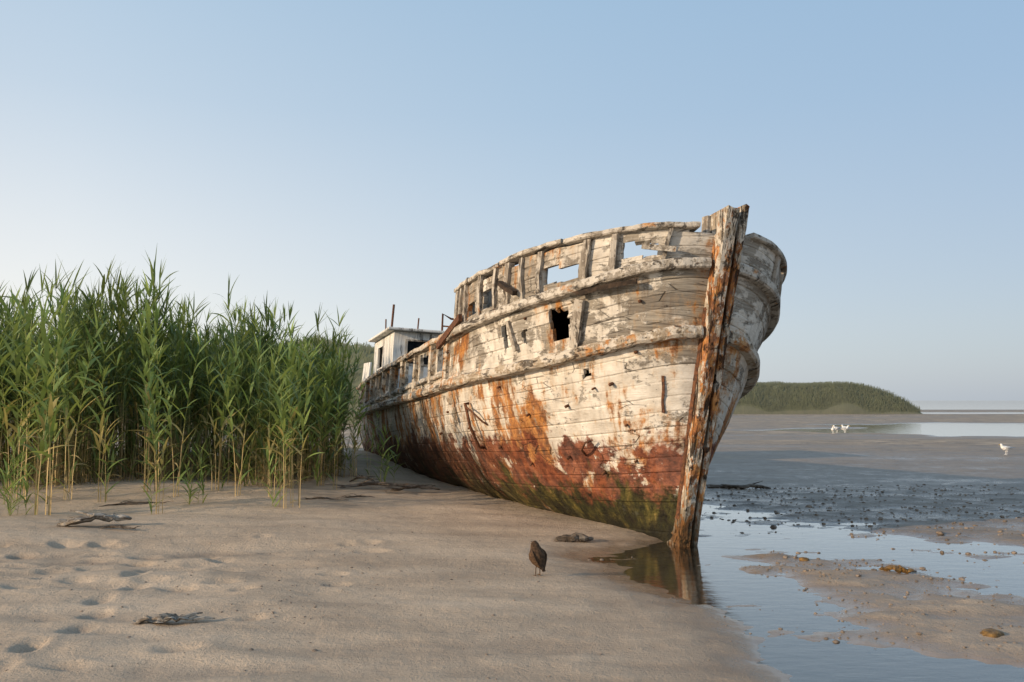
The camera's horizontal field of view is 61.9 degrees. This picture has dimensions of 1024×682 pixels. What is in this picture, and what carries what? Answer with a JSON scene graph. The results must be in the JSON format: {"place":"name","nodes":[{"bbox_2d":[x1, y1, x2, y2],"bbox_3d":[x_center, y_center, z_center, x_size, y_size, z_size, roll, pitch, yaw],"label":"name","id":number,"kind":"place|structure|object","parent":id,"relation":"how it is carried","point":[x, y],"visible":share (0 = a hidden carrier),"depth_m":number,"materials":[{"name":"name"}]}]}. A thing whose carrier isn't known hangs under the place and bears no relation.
{"place":"outdoors","nodes":[
{"label":"outdoors","id":0,"kind":"place"},
{"bbox_2d":[0,410,1023,681],"bbox_3d":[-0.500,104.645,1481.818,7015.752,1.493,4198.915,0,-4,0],"label":"ground","id":1,"kind":"structure","parent":0,"point":[610,612],"depth_m":7.16,"materials":[{"name":"beige sand"}]},
{"bbox_2d":[0,449,35,515],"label":"reed clump","id":2,"kind":"object","parent":1,"relation":"on","point":[26,485],"visible":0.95,"depth_m":10.97,"materials":[{"name":"green plant"}]},
{"bbox_2d":[0,285,36,431],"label":"reed clump","id":3,"kind":"object","parent":1,"relation":"on","point":[12,300],"visible":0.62,"depth_m":13.24,"materials":[{"name":"green plant"}]},
{"bbox_2d":[0,285,57,502],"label":"reed clump","id":4,"kind":"object","parent":1,"relation":"on","point":[12,353],"visible":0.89,"depth_m":12.04,"materials":[{"name":"green plant"}]},
{"bbox_2d":[10,282,87,514],"bbox_3d":[-5.982,0.684,10.949,0.921,3.122,1.070,3,-5,-38],"label":"reed clump","id":5,"kind":"object","parent":1,"relation":"on","point":[49,426],"visible":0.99,"depth_m":10.88,"materials":[{"name":"green plant"}]},
{"bbox_2d":[42,322,106,499],"bbox_3d":[-6.294,1.002,12.215,1.132,2.584,0.704,-1,-4,20],"label":"reed clump","id":6,"kind":"object","parent":1,"relation":"on","point":[84,371],"visible":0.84,"depth_m":12.20,"materials":[{"name":"green plant"}]},
{"bbox_2d":[47,304,106,491],"bbox_3d":[-6.538,0.855,12.771,0.782,2.871,1.257,-1,-4,15],"label":"reed clump","id":7,"kind":"object","parent":1,"relation":"on","point":[63,388],"visible":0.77,"depth_m":12.79,"materials":[{"name":"green plant"}]},
{"bbox_2d":[48,510,131,525],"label":"driftwood branch","id":8,"kind":"object","parent":1,"relation":"on","point":[75,520],"visible":1,"depth_m":9.76,"materials":[{"name":"grey plant"}]},
{"bbox_2d":[76,332,133,501],"bbox_3d":[-5.691,1.066,11.976,0.824,2.423,0.720,-2,-4,26],"label":"reed clump","id":9,"kind":"object","parent":1,"relation":"on","point":[103,393],"visible":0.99,"depth_m":11.93,"materials":[{"name":"green plant"}]},
{"bbox_2d":[100,525,139,528],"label":"driftwood branch","id":10,"kind":"object","parent":1,"relation":"on","point":[117,526],"visible":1,"depth_m":9.61,"materials":[{"name":"wood"}]},
{"bbox_2d":[99,499,171,506],"bbox_3d":[-5.192,2.237,11.843,0.959,0.066,0.226,1,-4,-17],"label":"driftwood stick","id":11,"kind":"object","parent":1,"relation":"on","point":[128,502],"visible":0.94,"depth_m":11.79,"materials":[{"name":"wood"}]},
{"bbox_2d":[115,269,182,492],"bbox_3d":[-5.361,0.630,12.815,0.978,3.315,1.137,4,-5,-43],"label":"reed clump","id":12,"kind":"object","parent":1,"relation":"on","point":[153,341],"visible":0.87,"depth_m":12.77,"materials":[{"name":"green plant"}]},
{"bbox_2d":[133,358,186,513],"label":"reed clump","id":13,"kind":"object","parent":1,"relation":"on","point":[151,410],"visible":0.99,"depth_m":11.17,"materials":[{"name":"green plant"}]},
{"bbox_2d":[132,612,214,623],"bbox_3d":[-2.326,1.899,5.866,0.533,0.078,0.147,0,-4,-3],"label":"bark piece","id":14,"kind":"object","parent":1,"relation":"on","point":[164,617],"visible":1,"depth_m":5.85,"materials":[{"name":"grey wood"}]},
{"bbox_2d":[147,326,213,496],"bbox_3d":[-4.850,1.007,12.436,0.704,2.584,1.132,-3,-5,39],"label":"reed clump","id":15,"kind":"object","parent":1,"relation":"on","point":[170,423],"visible":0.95,"depth_m":12.43,"materials":[{"name":"green plant"}]},
{"bbox_2d":[0,243,364,494],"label":"reed bed","id":16,"kind":"object","parent":1,"relation":"on","point":[129,396],"visible":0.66,"depth_m":14.87,"materials":[{"name":"green plant"}]},
{"bbox_2d":[170,441,209,504],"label":"reed clump","id":17,"kind":"object","parent":1,"relation":"on","point":[200,487],"visible":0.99,"depth_m":11.78,"materials":[{"name":"green plant"}]},
{"bbox_2d":[10,333,374,423],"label":"distant thicket","id":18,"kind":"object","parent":1,"relation":"on","point":[367,354],"visible":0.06,"depth_m":56.14,"materials":[{"name":"green plant"}]},
{"bbox_2d":[194,337,249,490],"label":"reed clump","id":19,"kind":"object","parent":1,"relation":"on","point":[222,423],"visible":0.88,"depth_m":12.98,"materials":[{"name":"green plant"}]},
{"bbox_2d":[211,331,273,495],"bbox_3d":[-3.956,1.058,12.427,1.069,2.440,0.665,4,-5,-42],"label":"reed clump","id":20,"kind":"object","parent":1,"relation":"on","point":[230,421],"visible":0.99,"depth_m":12.41,"materials":[{"name":"green plant"}]},
{"bbox_2d":[251,362,293,496],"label":"reed clump","id":21,"kind":"object","parent":1,"relation":"on","point":[273,426],"visible":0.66,"depth_m":12.50,"materials":[{"name":"green plant"}]},
{"bbox_2d":[254,334,322,507],"bbox_3d":[-3.075,1.079,11.687,0.946,2.422,0.959,1,-4,-19],"label":"reed clump","id":22,"kind":"object","parent":1,"relation":"on","point":[282,413],"visible":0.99,"depth_m":11.65,"materials":[{"name":"green plant"}]},
{"bbox_2d":[269,318,316,488],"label":"reed clump","id":23,"kind":"object","parent":1,"relation":"on","point":[292,348],"visible":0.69,"depth_m":13.37,"materials":[{"name":"green plant"}]},
{"bbox_2d":[295,333,342,485],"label":"reed clump","id":24,"kind":"object","parent":1,"relation":"on","point":[329,369],"visible":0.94,"depth_m":14.16,"materials":[{"name":"green plant"}]},
{"bbox_2d":[306,346,344,475],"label":"reed clump","id":25,"kind":"object","parent":1,"relation":"on","point":[333,404],"visible":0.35,"depth_m":15.49,"materials":[{"name":"green plant"}]},
{"bbox_2d":[305,494,350,499],"bbox_3d":[-2.732,2.272,12.446,0.778,0.099,0.169,1,-4,-9],"label":"driftwood stick","id":26,"kind":"object","parent":1,"relation":"on","point":[337,498],"visible":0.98,"depth_m":12.45,"materials":[{"name":"wood"}]},
{"bbox_2d":[324,383,350,489],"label":"reed clump","id":27,"kind":"object","parent":1,"relation":"on","point":[337,430],"visible":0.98,"depth_m":13.75,"materials":[{"name":"green plant"}]},
{"bbox_2d":[342,398,362,474],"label":"reed clump","id":28,"kind":"object","parent":1,"relation":"on","point":[350,468],"visible":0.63,"depth_m":15.94,"materials":[{"name":"green plant"}]},
{"bbox_2d":[342,380,371,478],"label":"reed clump","id":29,"kind":"object","parent":1,"relation":"on","point":[357,435],"visible":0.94,"depth_m":14.90,"materials":[{"name":"green plant"}]},
{"bbox_2d":[344,493,373,497],"bbox_3d":[-2.304,2.317,12.796,0.497,0.063,0.139,1,-4,-8],"label":"driftwood stick","id":30,"kind":"object","parent":1,"relation":"on","point":[362,495],"visible":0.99,"depth_m":12.76,"materials":[{"name":"wood"}]},
{"bbox_2d":[349,474,378,481],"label":"driftwood branch","id":31,"kind":"object","parent":1,"relation":"on","point":[362,477],"visible":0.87,"depth_m":14.25,"materials":[{"name":"wood"}]},
{"bbox_2d":[358,400,381,477],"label":"reed clump","id":32,"kind":"object","parent":1,"relation":"on","point":[373,436],"visible":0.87,"depth_m":15.34,"materials":[{"name":"green plant"}]},
{"bbox_2d":[329,478,425,487],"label":"driftwood branch","id":33,"kind":"object","parent":1,"relation":"on","point":[384,484],"visible":0.95,"depth_m":13.87,"materials":[{"name":"wood"}]},
{"bbox_2d":[361,423,403,481],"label":"reed clump","id":34,"kind":"object","parent":1,"relation":"on","point":[388,467],"visible":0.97,"depth_m":14.78,"materials":[{"name":"green plant"}]},
{"bbox_2d":[385,485,439,491],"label":"driftwood branch","id":35,"kind":"object","parent":1,"relation":"on","point":[410,487],"visible":1,"depth_m":13.79,"materials":[{"name":"wood"}]},
{"bbox_2d":[0,484,1023,681],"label":"pebbles","id":36,"kind":"object","parent":1,"relation":"on","point":[859,575],"visible":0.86,"depth_m":8.51,"materials":[{"name":"stone"}]},
{"bbox_2d":[529,541,546,575],"bbox_3d":[0.228,1.913,7.505,0.162,0.299,0.160,0,-4,6],"label":"bird","id":37,"kind":"object","parent":1,"relation":"on","point":[537,555],"visible":1,"depth_m":7.46},
{"bbox_2d":[354,204,786,546],"bbox_3d":[-0.271,1.173,16.834,4.124,4.684,16.631,8,-9,-17],"label":"shipwreck boat","id":38,"kind":"object","parent":1,"relation":"on","point":[610,385],"visible":0.9,"depth_m":10.02,"materials":[{"name":"paint"}]},
{"bbox_2d":[553,532,593,541],"bbox_3d":[0.678,2.164,9.364,0.451,0.115,0.116,0,-4,-4],"label":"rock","id":39,"kind":"object","parent":1,"relation":"on","point":[575,536],"visible":1,"depth_m":9.34,"materials":[{"name":"grey stone"}]},
{"bbox_2d":[706,481,770,488],"bbox_3d":[3.997,2.588,15.307,1.227,0.142,0.288,0,-4,6],"label":"driftwood log","id":40,"kind":"object","parent":1,"relation":"on","point":[754,485],"visible":0.98,"depth_m":15.26,"materials":[{"name":"wood"}]},
{"bbox_2d":[799,557,808,560],"bbox_3d":[2.900,2.164,8.468,0.100,0.035,0.102,2,-4,-25],"label":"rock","id":41,"kind":"object","parent":1,"relation":"on","point":[803,559],"visible":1,"depth_m":8.44,"materials":[{"name":"beige stone"}]},
{"bbox_2d":[733,380,921,413],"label":"distant reed bank","id":42,"kind":"structure","parent":1,"relation":"on","point":[827,397],"depth_m":95.23,"materials":[{"name":"green plant"}]},
{"bbox_2d":[879,565,913,573],"bbox_3d":[3.553,2.107,7.887,0.296,0.073,0.156,-1,-4,17],"label":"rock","id":43,"kind":"object","parent":1,"relation":"on","point":[899,568],"visible":1,"depth_m":7.84,"materials":[{"name":"beige stone"}]},
{"bbox_2d":[999,444,1014,454],"bbox_3d":[14.178,3.100,24.448,0.514,0.322,0.182,1,-4,-9],"label":"gull","id":44,"kind":"object","parent":1,"relation":"on","point":[1006,448],"visible":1,"depth_m":24.39,"materials":[{"name":"white"}]},
{"bbox_2d":[0,0,1023,399],"label":"sky","id":45,"kind":"structure","parent":0,"point":[366,157],"materials":[{"name":"blue"}]},
{"bbox_2d":[588,400,1023,660],"bbox_3d":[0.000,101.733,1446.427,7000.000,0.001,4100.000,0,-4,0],"label":"water","id":46,"kind":"structure","parent":0,"point":[834,543],"depth_m":8.98,"materials":[{"name":"blue liquid"}]},
{"bbox_2d":[980,628,1004,637],"bbox_3d":[3.223,1.958,5.731,0.145,0.039,0.211,-6,-7,57],"label":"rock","id":47,"kind":"object","parent":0,"point":[991,632],"visible":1,"depth_m":5.69,"materials":[{"name":"beige stone"}]}
]}

